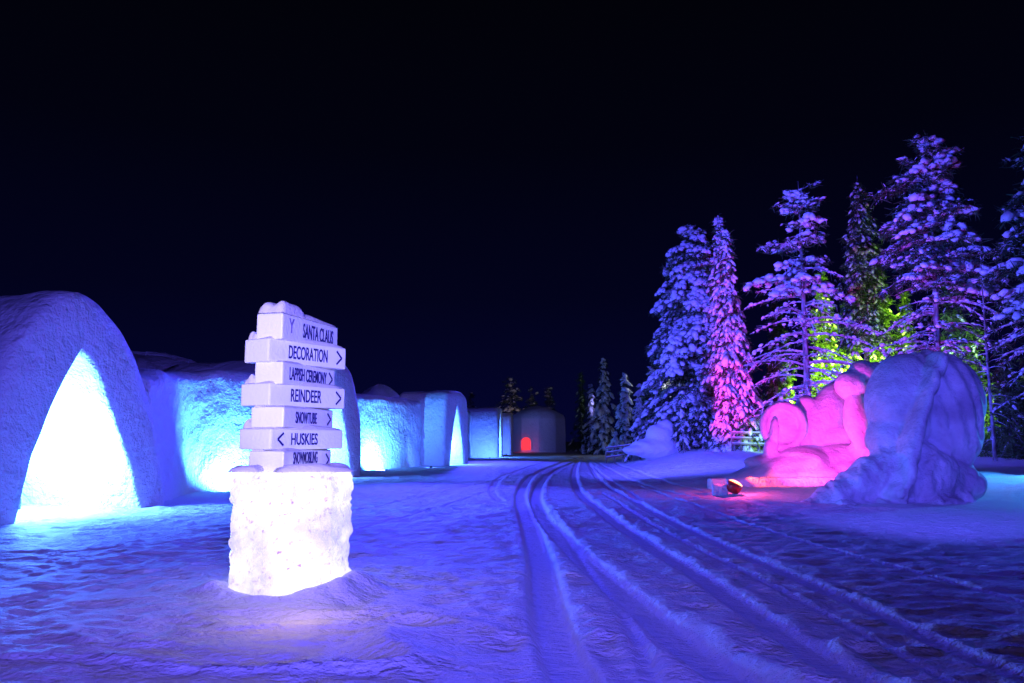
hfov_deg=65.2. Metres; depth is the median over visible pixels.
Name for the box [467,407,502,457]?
wall
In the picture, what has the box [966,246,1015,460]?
pine tree
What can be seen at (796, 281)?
pine tree
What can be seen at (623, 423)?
spruce tree
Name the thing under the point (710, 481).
snow block
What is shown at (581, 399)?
spruce tree
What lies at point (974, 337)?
spruce tree
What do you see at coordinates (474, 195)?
sky
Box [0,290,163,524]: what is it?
snow tunnel
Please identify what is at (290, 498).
signpost
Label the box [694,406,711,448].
sapling
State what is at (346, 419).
snow tunnel
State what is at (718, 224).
spruce tree
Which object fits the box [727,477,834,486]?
snow ledge
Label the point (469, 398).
pine tree
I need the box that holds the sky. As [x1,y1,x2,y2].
[0,0,1023,441]
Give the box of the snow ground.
[0,440,1023,682]
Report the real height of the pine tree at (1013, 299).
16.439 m
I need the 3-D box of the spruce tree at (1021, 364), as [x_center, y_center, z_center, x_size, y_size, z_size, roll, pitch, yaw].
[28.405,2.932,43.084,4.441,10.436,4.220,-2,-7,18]
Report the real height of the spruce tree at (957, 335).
13.437 m
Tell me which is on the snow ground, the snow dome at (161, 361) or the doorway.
the snow dome at (161, 361)
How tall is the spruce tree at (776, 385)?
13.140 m
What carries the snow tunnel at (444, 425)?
on the snow ground
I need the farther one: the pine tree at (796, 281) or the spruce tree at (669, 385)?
the spruce tree at (669, 385)
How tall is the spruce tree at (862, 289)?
19.778 m
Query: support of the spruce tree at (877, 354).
on the snow ground
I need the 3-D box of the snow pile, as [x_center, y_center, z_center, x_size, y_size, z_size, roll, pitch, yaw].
[9.011,6.337,51.648,3.759,2.599,2.334,0,-7,0]
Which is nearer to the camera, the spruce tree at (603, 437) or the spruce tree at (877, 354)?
the spruce tree at (877, 354)
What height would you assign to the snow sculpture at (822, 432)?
4.394 m
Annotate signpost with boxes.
[228,301,353,595]
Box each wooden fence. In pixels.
[605,444,640,463]
[730,431,764,451]
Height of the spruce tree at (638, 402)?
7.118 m
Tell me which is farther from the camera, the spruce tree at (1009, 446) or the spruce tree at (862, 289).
the spruce tree at (862, 289)
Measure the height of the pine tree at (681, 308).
17.586 m
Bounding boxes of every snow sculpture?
[722,360,879,478]
[800,349,987,504]
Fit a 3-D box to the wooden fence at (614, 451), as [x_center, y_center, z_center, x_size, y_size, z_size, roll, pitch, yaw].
[7.494,7.562,53.961,2.399,1.547,0.160,0,-7,0]
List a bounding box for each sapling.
[670,391,691,452]
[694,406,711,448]
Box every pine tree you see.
[467,392,476,407]
[497,376,524,414]
[523,386,538,408]
[542,387,556,410]
[623,223,754,462]
[740,179,891,427]
[858,130,1013,425]
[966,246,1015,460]
[972,128,1023,415]
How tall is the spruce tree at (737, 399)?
15.358 m
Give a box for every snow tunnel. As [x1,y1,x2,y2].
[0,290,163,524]
[163,360,360,476]
[399,390,467,465]
[502,413,512,454]
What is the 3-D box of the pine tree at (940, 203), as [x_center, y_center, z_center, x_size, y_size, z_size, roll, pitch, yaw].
[21.833,-2.581,41.589,7.394,17.226,7.252,-6,-9,40]
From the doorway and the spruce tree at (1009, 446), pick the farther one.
the doorway
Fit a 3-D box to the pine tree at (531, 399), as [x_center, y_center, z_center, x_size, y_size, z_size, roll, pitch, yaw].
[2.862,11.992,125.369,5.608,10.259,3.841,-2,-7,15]
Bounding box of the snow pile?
[623,419,680,459]
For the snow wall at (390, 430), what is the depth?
44.66 m
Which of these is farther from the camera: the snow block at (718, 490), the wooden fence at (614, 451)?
the wooden fence at (614, 451)
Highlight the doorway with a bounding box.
[521,437,530,449]
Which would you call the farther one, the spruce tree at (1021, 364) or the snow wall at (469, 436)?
the snow wall at (469, 436)
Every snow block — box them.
[707,478,726,488]
[712,484,727,496]
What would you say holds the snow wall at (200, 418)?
on the snow ground
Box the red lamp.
[727,480,742,493]
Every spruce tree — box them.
[569,372,588,450]
[580,384,601,453]
[583,358,616,454]
[607,372,634,455]
[627,382,651,455]
[641,355,662,424]
[659,375,696,431]
[693,213,747,394]
[704,228,766,451]
[759,300,797,412]
[807,271,848,395]
[834,181,898,360]
[835,313,861,369]
[869,278,901,361]
[892,291,919,352]
[939,286,989,419]
[964,322,1004,450]
[977,336,1023,459]
[1012,335,1023,441]
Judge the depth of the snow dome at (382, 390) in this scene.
57.11 m
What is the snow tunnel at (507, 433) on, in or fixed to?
on the snow ground
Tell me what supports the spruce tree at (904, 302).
on the snow ground
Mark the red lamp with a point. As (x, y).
(734, 487)
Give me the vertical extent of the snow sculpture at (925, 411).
4.550 m
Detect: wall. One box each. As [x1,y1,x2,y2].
[72,368,254,506]
[356,394,421,469]
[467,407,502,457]
[467,410,471,458]
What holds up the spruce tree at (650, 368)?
on the snow ground
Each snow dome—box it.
[131,351,196,370]
[362,384,398,396]
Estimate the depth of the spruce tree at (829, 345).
65.41 m
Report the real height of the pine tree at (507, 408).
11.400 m
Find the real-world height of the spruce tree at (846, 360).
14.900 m
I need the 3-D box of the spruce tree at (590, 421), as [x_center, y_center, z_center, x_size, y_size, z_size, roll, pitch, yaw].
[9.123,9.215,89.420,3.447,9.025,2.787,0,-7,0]
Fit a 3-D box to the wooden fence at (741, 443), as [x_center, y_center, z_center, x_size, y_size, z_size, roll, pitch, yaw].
[13.696,5.678,45.124,2.697,1.294,0.160,0,-7,0]
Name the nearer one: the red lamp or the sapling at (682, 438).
the red lamp
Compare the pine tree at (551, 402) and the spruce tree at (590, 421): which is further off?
the pine tree at (551, 402)
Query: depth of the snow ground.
8.59 m

